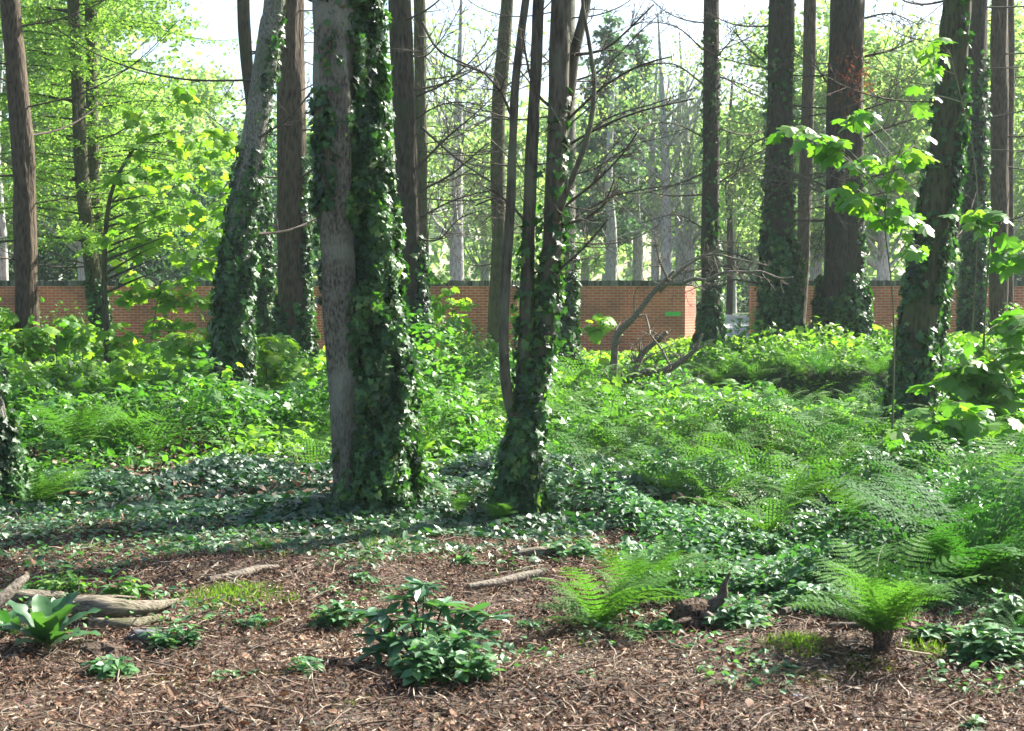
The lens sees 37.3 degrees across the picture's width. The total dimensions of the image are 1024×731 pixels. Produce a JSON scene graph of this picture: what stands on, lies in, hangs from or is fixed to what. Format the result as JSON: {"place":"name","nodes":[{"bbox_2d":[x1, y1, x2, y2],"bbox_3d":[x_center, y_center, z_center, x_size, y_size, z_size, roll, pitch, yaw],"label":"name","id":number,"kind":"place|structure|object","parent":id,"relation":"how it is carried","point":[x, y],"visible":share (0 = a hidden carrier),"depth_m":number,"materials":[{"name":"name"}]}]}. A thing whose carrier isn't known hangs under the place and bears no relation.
{"place":"outdoors","nodes":[
{"label":"outdoors","id":0,"kind":"place"},
{"bbox_2d":[0,282,1023,730],"bbox_3d":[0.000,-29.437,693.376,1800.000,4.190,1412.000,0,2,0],"label":"ground","id":1,"kind":"structure","parent":0,"point":[854,376],"depth_m":6.73,"materials":[{"name":"soil"}]},
{"bbox_2d":[0,316,37,504],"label":"ivy clad tree","id":2,"kind":"object","parent":1,"relation":"on","point":[14,480],"visible":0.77,"depth_m":11.26,"materials":[{"name":"green plant"}]},
{"bbox_2d":[0,327,54,379],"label":"sapling","id":3,"kind":"object","parent":1,"relation":"on","point":[23,335],"visible":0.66,"depth_m":21.26,"materials":[{"name":"green plant"}]},
{"bbox_2d":[0,591,102,649],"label":"foxglove plant","id":4,"kind":"object","parent":1,"relation":"on","point":[45,619],"visible":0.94,"depth_m":6.98,"materials":[{"name":"green plant"}]},
{"bbox_2d":[5,453,97,505],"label":"fern","id":5,"kind":"object","parent":1,"relation":"on","point":[40,489],"visible":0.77,"depth_m":11.22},
{"bbox_2d":[22,314,98,377],"bbox_3d":[-6.600,-0.030,21.830,1.114,1.418,1.235,1,3,31],"label":"sapling","id":6,"kind":"object","parent":1,"relation":"on","point":[59,343],"visible":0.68,"depth_m":21.83,"materials":[{"name":"green plant"}]},
{"bbox_2d":[0,0,125,264],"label":"broadleaf tree","id":7,"kind":"object","parent":1,"relation":"on","point":[9,225],"visible":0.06,"depth_m":55.67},
{"bbox_2d":[1,152,142,280],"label":"evergreen tree","id":8,"kind":"object","parent":1,"relation":"on","point":[44,273],"visible":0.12,"depth_m":60.13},
{"bbox_2d":[31,355,114,412],"bbox_3d":[-5.301,0.387,18.358,0.907,0.987,1.876,-2,3,-39],"label":"sapling","id":9,"kind":"object","parent":1,"relation":"on","point":[90,384],"visible":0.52,"depth_m":18.33,"materials":[{"name":"green plant"}]},
{"bbox_2d":[0,0,185,382],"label":"conifer tree","id":10,"kind":"object","parent":1,"relation":"on","point":[24,240],"visible":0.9,"depth_m":23.77,"materials":[{"name":"brown plant"}]},
{"bbox_2d":[20,390,165,448],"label":"fern","id":11,"kind":"object","parent":1,"relation":"on","point":[73,423],"visible":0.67,"depth_m":15.04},
{"bbox_2d":[50,315,135,360],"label":"sapling","id":12,"kind":"object","parent":1,"relation":"on","point":[91,331],"visible":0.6,"depth_m":22.76,"materials":[{"name":"green plant"}]},
{"bbox_2d":[80,654,140,681],"bbox_3d":[-1.711,1.297,6.461,0.221,0.112,0.249,-2,3,-40],"label":"seedling patch","id":13,"kind":"object","parent":1,"relation":"on","point":[99,665],"visible":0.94,"depth_m":6.43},
{"bbox_2d":[69,336,157,377],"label":"sapling","id":14,"kind":"object","parent":1,"relation":"on","point":[132,347],"visible":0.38,"depth_m":22.93,"materials":[{"name":"green plant"}]},
{"bbox_2d":[0,0,235,288],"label":"larch tree","id":15,"kind":"object","parent":1,"relation":"on","point":[91,38],"visible":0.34,"depth_m":32.64,"materials":[{"name":"green plant"}]},
{"bbox_2d":[0,0,242,279],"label":"broadleaf tree","id":16,"kind":"object","parent":1,"relation":"on","point":[128,54],"visible":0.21,"depth_m":52.95,"materials":[{"name":"plant"}]},
{"bbox_2d":[71,595,178,631],"bbox_3d":[-1.916,1.227,7.577,0.561,0.153,0.405,-1,3,-21],"label":"rotten log","id":17,"kind":"object","parent":1,"relation":"on","point":[112,606],"visible":0.88,"depth_m":7.52,"materials":[{"name":"brown wood"}]},
{"bbox_2d":[40,133,221,280],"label":"evergreen tree","id":18,"kind":"object","parent":1,"relation":"on","point":[162,274],"visible":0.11,"depth_m":57.30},
{"bbox_2d":[103,359,160,405],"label":"sapling","id":19,"kind":"object","parent":1,"relation":"on","point":[133,374],"visible":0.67,"depth_m":17.99,"materials":[{"name":"green plant"}]},
{"bbox_2d":[0,0,274,361],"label":"larch tree","id":20,"kind":"object","parent":1,"relation":"on","point":[87,229],"visible":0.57,"depth_m":30.72,"materials":[{"name":"green plant"}]},
{"bbox_2d":[68,392,228,453],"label":"fern","id":21,"kind":"object","parent":1,"relation":"on","point":[134,432],"visible":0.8,"depth_m":15.13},
{"bbox_2d":[33,52,276,278],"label":"broadleaf tree","id":22,"kind":"object","parent":1,"relation":"on","point":[211,88],"visible":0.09,"depth_m":70.68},
{"bbox_2d":[82,86,237,362],"bbox_3d":[-5.388,-1.845,24.157,2.526,5.066,2.561,0,2,0],"label":"sycamore tree","id":23,"kind":"object","parent":1,"relation":"on","point":[196,212],"visible":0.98,"depth_m":23.84,"materials":[{"name":"green plant"}]},
{"bbox_2d":[108,270,214,371],"bbox_3d":[-5.856,-0.481,25.504,1.909,2.234,0.656,0,2,-8],"label":"sapling","id":24,"kind":"object","parent":1,"relation":"on","point":[164,294],"visible":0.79,"depth_m":25.41,"materials":[{"name":"green plant"}]},
{"bbox_2d":[139,618,204,654],"bbox_3d":[-1.600,1.268,7.101,0.309,0.136,0.283,0,2,0],"label":"seedling patch","id":25,"kind":"object","parent":1,"relation":"on","point":[162,638],"visible":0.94,"depth_m":7.08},
{"bbox_2d":[34,0,316,430],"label":"ivy clad tree","id":26,"kind":"object","parent":1,"relation":"on","point":[231,328],"visible":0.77,"depth_m":18.18,"materials":[{"name":"green plant"}]},
{"bbox_2d":[157,324,210,379],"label":"sapling","id":27,"kind":"object","parent":1,"relation":"on","point":[174,343],"visible":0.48,"depth_m":20.49,"materials":[{"name":"green plant"}]},
{"bbox_2d":[142,144,277,279],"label":"evergreen tree","id":28,"kind":"object","parent":1,"relation":"on","point":[216,200],"visible":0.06,"depth_m":60.68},
{"bbox_2d":[198,0,319,346],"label":"conifer tree","id":29,"kind":"object","parent":1,"relation":"on","point":[266,292],"visible":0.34,"depth_m":29.73,"materials":[{"name":"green plant"}]},
{"bbox_2d":[252,332,300,391],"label":"sapling","id":30,"kind":"object","parent":1,"relation":"on","point":[267,353],"visible":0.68,"depth_m":20.90,"materials":[{"name":"green plant"}]},
{"bbox_2d":[154,0,399,366],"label":"conifer tree","id":31,"kind":"object","parent":1,"relation":"on","point":[295,313],"visible":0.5,"depth_m":25.70,"materials":[{"name":"brown plant"}]},
{"bbox_2d":[253,425,331,472],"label":"fern","id":32,"kind":"object","parent":1,"relation":"on","point":[311,456],"visible":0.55,"depth_m":13.64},
{"bbox_2d":[191,101,396,280],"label":"evergreen tree","id":33,"kind":"object","parent":1,"relation":"on","point":[273,188],"visible":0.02,"depth_m":64.61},
{"bbox_2d":[299,0,359,512],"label":"ivy clad tree","id":34,"kind":"object","parent":1,"relation":"on","point":[331,100],"visible":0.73,"depth_m":10.76,"materials":[{"name":"grey plant"}]},
{"bbox_2d":[307,599,364,632],"bbox_3d":[-0.865,1.237,7.489,0.300,0.164,0.253,0,2,0],"label":"seedling patch","id":35,"kind":"object","parent":1,"relation":"on","point":[333,617],"visible":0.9,"depth_m":7.46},
{"bbox_2d":[0,280,686,354],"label":"brick wall","id":36,"kind":"structure","parent":1,"relation":"on","point":[613,299],"depth_m":41.97,"materials":[{"name":"brick"}]},
{"bbox_2d":[325,0,432,519],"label":"ivy clad tree","id":37,"kind":"object","parent":1,"relation":"on","point":[386,460],"visible":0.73,"depth_m":10.83,"materials":[{"name":"green plant"}]},
{"bbox_2d":[305,0,526,261],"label":"conifer tree","id":38,"kind":"object","parent":1,"relation":"on","point":[421,134],"visible":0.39,"depth_m":32.68,"materials":[{"name":"brown plant"}]},
{"bbox_2d":[346,576,516,666],"bbox_3d":[-0.362,1.152,6.732,0.768,0.396,0.535,0,2,0],"label":"rhododendron","id":39,"kind":"object","parent":1,"relation":"on","point":[392,644],"visible":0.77,"depth_m":6.74,"materials":[{"name":"green plant"}]},
{"bbox_2d":[386,621,506,688],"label":"nettle clump","id":40,"kind":"object","parent":1,"relation":"on","point":[428,659],"visible":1,"depth_m":6.35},
{"bbox_2d":[425,272,478,348],"bbox_3d":[-1.157,-0.620,27.586,1.168,2.195,0.802,0,2,0],"label":"sapling","id":41,"kind":"object","parent":1,"relation":"on","point":[462,304],"visible":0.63,"depth_m":27.45,"materials":[{"name":"green plant"}]},
{"bbox_2d":[388,0,546,383],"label":"conifer tree","id":42,"kind":"object","parent":1,"relation":"on","point":[407,166],"visible":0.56,"depth_m":23.69,"materials":[{"name":"brown plant"}]},
{"bbox_2d":[387,0,586,280],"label":"broadleaf tree","id":43,"kind":"object","parent":1,"relation":"on","point":[456,270],"visible":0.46,"depth_m":53.61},
{"bbox_2d":[0,424,1011,575],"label":"ivy carpet","id":44,"kind":"object","parent":1,"relation":"on","point":[283,510],"visible":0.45,"depth_m":10.72,"materials":[{"name":"green plant"}]},
{"bbox_2d":[427,94,585,285],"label":"broadleaf tree","id":45,"kind":"object","parent":1,"relation":"on","point":[485,254],"visible":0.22,"depth_m":74.93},
{"bbox_2d":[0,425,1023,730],"bbox_3d":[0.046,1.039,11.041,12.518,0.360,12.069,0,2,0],"label":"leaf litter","id":46,"kind":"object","parent":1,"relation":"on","point":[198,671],"visible":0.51,"depth_m":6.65,"materials":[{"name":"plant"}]},
{"bbox_2d":[0,297,1023,491],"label":"undergrowth","id":47,"kind":"object","parent":1,"relation":"on","point":[458,367],"visible":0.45,"depth_m":16.70,"materials":[{"name":"plant"}]},
{"bbox_2d":[0,437,1023,698],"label":"nettle cover","id":48,"kind":"object","parent":1,"relation":"on","point":[680,517],"visible":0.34,"depth_m":9.48,"materials":[{"name":"plant"}]},
{"bbox_2d":[419,0,610,357],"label":"conifer tree","id":49,"kind":"object","parent":1,"relation":"on","point":[495,280],"visible":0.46,"depth_m":33.72,"materials":[{"name":"brown plant"}]},
{"bbox_2d":[8,78,1023,306],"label":"wood","id":50,"kind":"object","parent":1,"relation":"on","point":[434,260],"visible":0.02,"depth_m":101.50,"materials":[{"name":"green plant"}]},
{"bbox_2d":[15,334,1023,486],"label":"fern cover","id":51,"kind":"object","parent":1,"relation":"on","point":[863,390],"visible":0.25,"depth_m":15.62,"materials":[{"name":"plant"}]},
{"bbox_2d":[42,329,1022,372],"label":"undergrowth","id":52,"kind":"object","parent":1,"relation":"on","point":[683,345],"visible":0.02,"depth_m":32.62,"materials":[{"name":"green plant"}]},
{"bbox_2d":[424,0,714,374],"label":"conifer tree","id":53,"kind":"object","parent":1,"relation":"on","point":[571,330],"visible":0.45,"depth_m":25.70,"materials":[{"name":"brown plant"}]},
{"bbox_2d":[453,0,694,514],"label":"multi stem tree","id":54,"kind":"object","parent":1,"relation":"on","point":[520,481],"visible":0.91,"depth_m":10.57,"materials":[{"name":"green plant"}]},
{"bbox_2d":[505,83,659,280],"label":"broadleaf tree","id":55,"kind":"object","parent":1,"relation":"on","point":[586,266],"visible":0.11,"depth_m":82.47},
{"bbox_2d":[177,524,1010,660],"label":"grass","id":56,"kind":"structure","parent":1,"relation":"on","point":[798,638],"depth_m":7.99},
{"bbox_2d":[529,567,686,643],"bbox_3d":[0.479,1.154,7.466,0.763,0.411,0.704,1,2,16],"label":"fern","id":57,"kind":"object","parent":1,"relation":"on","point":[609,608],"visible":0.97,"depth_m":7.46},
{"bbox_2d":[578,76,642,279],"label":"tree","id":58,"kind":"object","parent":1,"relation":"on","point":[611,231],"visible":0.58,"depth_m":63.65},
{"bbox_2d":[575,10,650,280],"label":"conifer tree","id":59,"kind":"object","parent":1,"relation":"on","point":[592,227],"visible":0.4,"depth_m":65.26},
{"bbox_2d":[549,402,688,454],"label":"fern","id":60,"kind":"object","parent":1,"relation":"on","point":[602,442],"visible":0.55,"depth_m":15.58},
{"bbox_2d":[557,541,693,605],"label":"fern","id":61,"kind":"object","parent":1,"relation":"on","point":[636,566],"visible":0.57,"depth_m":7.89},
{"bbox_2d":[580,26,683,279],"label":"conifer tree","id":62,"kind":"object","parent":1,"relation":"on","point":[636,47],"visible":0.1,"depth_m":71.22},
{"bbox_2d":[585,442,743,499],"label":"fern","id":63,"kind":"object","parent":1,"relation":"on","point":[668,479],"visible":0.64,"depth_m":11.78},
{"bbox_2d":[611,56,722,282],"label":"tree","id":64,"kind":"object","parent":1,"relation":"on","point":[654,273],"visible":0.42,"depth_m":58.72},
{"bbox_2d":[605,533,730,605],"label":"fern","id":65,"kind":"object","parent":1,"relation":"on","point":[663,565],"visible":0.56,"depth_m":8.20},
{"bbox_2d":[576,14,767,279],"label":"ash tree","id":66,"kind":"object","parent":1,"relation":"on","point":[667,245],"visible":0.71,"depth_m":56.66,"materials":[{"name":"plant"}]},
{"bbox_2d":[615,32,767,285],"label":"ash tree","id":67,"kind":"object","parent":1,"relation":"on","point":[688,232],"visible":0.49,"depth_m":59.67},
{"bbox_2d":[623,419,771,471],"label":"fern","id":68,"kind":"object","parent":1,"relation":"on","point":[707,435],"visible":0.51,"depth_m":13.78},
{"bbox_2d":[603,222,792,403],"bbox_3d":[2.036,-0.473,19.018,2.970,2.647,1.087,2,3,33],"label":"fallen branch","id":69,"kind":"object","parent":1,"relation":"on","point":[656,340],"visible":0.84,"depth_m":19.25,"materials":[{"name":"brown wood"}]},
{"bbox_2d":[579,0,825,349],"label":"ivy clad tree","id":70,"kind":"object","parent":1,"relation":"on","point":[709,326],"visible":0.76,"depth_m":30.70,"materials":[{"name":"green plant"}]},
{"bbox_2d":[665,572,740,633],"bbox_3d":[0.931,1.175,7.437,0.409,0.314,0.227,0,2,6],"label":"upturned root","id":71,"kind":"object","parent":1,"relation":"on","point":[688,613],"visible":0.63,"depth_m":7.44,"materials":[{"name":"brown wood"}]},
{"bbox_2d":[693,76,745,314],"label":"tree","id":72,"kind":"object","parent":1,"relation":"on","point":[729,295],"visible":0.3,"depth_m":63.74,"materials":[{"name":"grey plant"}]},
{"bbox_2d":[658,453,782,506],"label":"fern","id":73,"kind":"object","parent":1,"relation":"on","point":[716,493],"visible":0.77,"depth_m":11.43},
{"bbox_2d":[659,81,798,312],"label":"broadleaf tree","id":74,"kind":"object","parent":1,"relation":"on","point":[736,216],"visible":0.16,"depth_m":73.56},
{"bbox_2d":[701,595,781,632],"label":"nettle clump","id":75,"kind":"object","parent":1,"relation":"on","point":[748,616],"visible":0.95,"depth_m":7.36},
{"bbox_2d":[659,389,825,455],"bbox_3d":[2.111,0.590,15.059,1.694,0.653,1.624,-1,2,-16],"label":"fern","id":76,"kind":"object","parent":1,"relation":"on","point":[738,426],"visible":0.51,"depth_m":15.02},
{"bbox_2d":[718,560,788,596],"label":"nettle clump","id":77,"kind":"object","parent":1,"relation":"on","point":[738,577],"visible":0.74,"depth_m":8.20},
{"bbox_2d":[688,428,827,473],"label":"fern","id":78,"kind":"object","parent":1,"relation":"on","point":[749,451],"visible":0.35,"depth_m":13.48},
{"bbox_2d":[693,200,824,311],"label":"evergreen tree","id":79,"kind":"object","parent":1,"relation":"on","point":[745,277],"visible":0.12,"depth_m":81.33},
{"bbox_2d":[699,481,825,533],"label":"fern","id":80,"kind":"object","parent":1,"relation":"on","point":[781,512],"visible":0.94,"depth_m":10.21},
{"bbox_2d":[731,528,794,554],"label":"nettle clump","id":81,"kind":"object","parent":1,"relation":"on","point":[773,542],"visible":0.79,"depth_m":9.56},
{"bbox_2d":[712,443,847,504],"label":"fern","id":82,"kind":"object","parent":1,"relation":"on","point":[808,480],"visible":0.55,"depth_m":11.24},
{"bbox_2d":[714,391,863,454],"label":"fern","id":83,"kind":"object","parent":1,"relation":"on","point":[781,430],"visible":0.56,"depth_m":15.00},
{"bbox_2d":[670,0,930,348],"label":"ivy clad tree","id":84,"kind":"object","parent":1,"relation":"on","point":[778,246],"visible":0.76,"depth_m":26.64,"materials":[{"name":"green plant"}]},
{"bbox_2d":[724,443,886,501],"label":"fern","id":85,"kind":"object","parent":1,"relation":"on","point":[834,488],"visible":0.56,"depth_m":11.49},
{"bbox_2d":[684,0,932,323],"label":"conifer tree","id":86,"kind":"object","parent":1,"relation":"on","point":[809,30],"visible":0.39,"depth_m":34.71,"materials":[{"name":"brown plant"}]},
{"bbox_2d":[691,0,931,280],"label":"broadleaf tree","id":87,"kind":"object","parent":1,"relation":"on","point":[815,269],"visible":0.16,"depth_m":58.87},
{"bbox_2d":[770,580,855,613],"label":"nettle clump","id":88,"kind":"object","parent":1,"relation":"on","point":[790,591],"visible":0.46,"depth_m":7.70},
{"bbox_2d":[744,393,904,463],"bbox_3d":[2.966,0.652,14.572,1.814,0.675,1.648,0,2,-4],"label":"fern","id":89,"kind":"object","parent":1,"relation":"on","point":[838,434],"visible":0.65,"depth_m":14.77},
{"bbox_2d":[708,0,971,347],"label":"conifer tree","id":90,"kind":"object","parent":1,"relation":"on","point":[844,290],"visible":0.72,"depth_m":26.59,"materials":[{"name":"brown plant"}]},
{"bbox_2d":[764,413,925,477],"bbox_3d":[3.115,0.773,13.712,1.588,0.612,1.523,-1,3,-25],"label":"fern","id":91,"kind":"object","parent":1,"relation":"on","point":[830,440],"visible":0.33,"depth_m":13.73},
{"bbox_2d":[766,109,939,472],"bbox_3d":[2.948,-0.507,12.979,1.639,3.365,0.760,-1,3,-25],"label":"sapling","id":92,"kind":"object","parent":1,"relation":"on","point":[860,204],"visible":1,"depth_m":12.95,"materials":[{"name":"green plant"}]},
{"bbox_2d":[788,469,922,537],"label":"fern","id":93,"kind":"object","parent":1,"relation":"on","point":[847,503],"visible":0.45,"depth_m":10.02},
{"bbox_2d":[730,1,990,280],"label":"broadleaf tree","id":94,"kind":"object","parent":1,"relation":"on","point":[881,266],"visible":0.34,"depth_m":52.89,"materials":[{"name":"plant"}]},
{"bbox_2d":[767,0,988,436],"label":"ivy clad tree","id":95,"kind":"object","parent":1,"relation":"on","point":[920,325],"visible":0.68,"depth_m":16.99,"materials":[{"name":"green plant"}]},
{"bbox_2d":[749,280,1023,336],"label":"brick wall","id":96,"kind":"structure","parent":1,"relation":"on","point":[882,307],"depth_m":41.96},
{"bbox_2d":[781,535,996,654],"bbox_3d":[1.649,1.075,6.821,0.934,0.545,0.962,0,2,0],"label":"fern","id":97,"kind":"object","parent":1,"relation":"on","point":[879,619],"visible":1,"depth_m":6.79,"materials":[{"name":"green plant"}]},
{"bbox_2d":[815,461,1023,605],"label":"fern","id":98,"kind":"object","parent":1,"relation":"on","point":[979,564],"visible":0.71,"depth_m":8.40,"materials":[{"name":"plant"}]},
{"bbox_2d":[821,460,1021,553],"bbox_3d":[2.616,0.919,9.516,1.413,0.659,1.618,0,2,0],"label":"fern","id":99,"kind":"object","parent":1,"relation":"on","point":[962,483],"visible":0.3,"depth_m":9.49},
{"bbox_2d":[904,34,977,418],"bbox_3d":[4.481,-1.236,16.102,0.624,4.468,0.628,-1,3,-26],"label":"sapling","id":100,"kind":"object","parent":1,"relation":"on","point":[935,72],"visible":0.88,"depth_m":15.94,"materials":[{"name":"green plant"}]},
{"bbox_2d":[863,0,1023,335],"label":"ivy clad tree","id":101,"kind":"object","parent":1,"relation":"on","point":[980,126],"visible":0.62,"depth_m":29.69,"materials":[{"name":"green plant"}]},
{"bbox_2d":[933,219,959,415],"bbox_3d":[5.011,-0.278,18.009,0.582,2.931,0.459,0,2,0],"label":"ivy clad tree","id":102,"kind":"object","parent":1,"relation":"on","point":[945,317],"visible":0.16,"depth_m":17.91,"materials":[{"name":"green plant"}]},
{"bbox_2d":[875,0,1023,336],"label":"conifer tree","id":103,"kind":"object","parent":1,"relation":"on","point":[999,160],"visible":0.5,"depth_m":30.71,"materials":[{"name":"brown plant"}]},
{"bbox_2d":[877,1,1023,277],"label":"broadleaf tree","id":104,"kind":"object","parent":1,"relation":"on","point":[1019,58],"visible":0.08,"depth_m":56.62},
{"bbox_2d":[880,0,1023,310],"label":"conifer tree","id":105,"kind":"object","parent":1,"relation":"on","point":[1011,32],"visible":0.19,"depth_m":34.71,"materials":[{"name":"brown plant"}]},
{"bbox_2d":[882,432,1023,487],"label":"fern","id":106,"kind":"object","parent":1,"relation":"on","point":[956,462],"visible":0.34,"depth_m":11.46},
{"bbox_2d":[883,399,1023,457],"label":"sapling","id":107,"kind":"object","parent":1,"relation":"on","point":[975,424],"visible":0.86,"depth_m":12.17,"materials":[{"name":"green plant"}]},
{"bbox_2d":[885,466,1023,590],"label":"fern","id":108,"kind":"object","parent":1,"relation":"on","point":[955,527],"visible":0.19,"depth_m":8.61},
{"bbox_2d":[905,205,1023,427],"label":"sapling","id":109,"kind":"object","parent":1,"relation":"on","point":[976,376],"visible":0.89,"depth_m":14.37,"materials":[{"name":"green plant"}]},
{"bbox_2d":[906,435,1023,529],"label":"fern","id":110,"kind":"object","parent":1,"relation":"on","point":[1004,455],"visible":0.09,"depth_m":10.43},
{"bbox_2d":[945,617,1023,669],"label":"nettle clump","id":111,"kind":"object","parent":1,"relation":"on","point":[977,640],"visible":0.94,"depth_m":6.61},
{"bbox_2d":[2,0,1023,280],"label":"sky","id":112,"kind":"structure","parent":0,"point":[223,25],"materials":[{"name":"white"}]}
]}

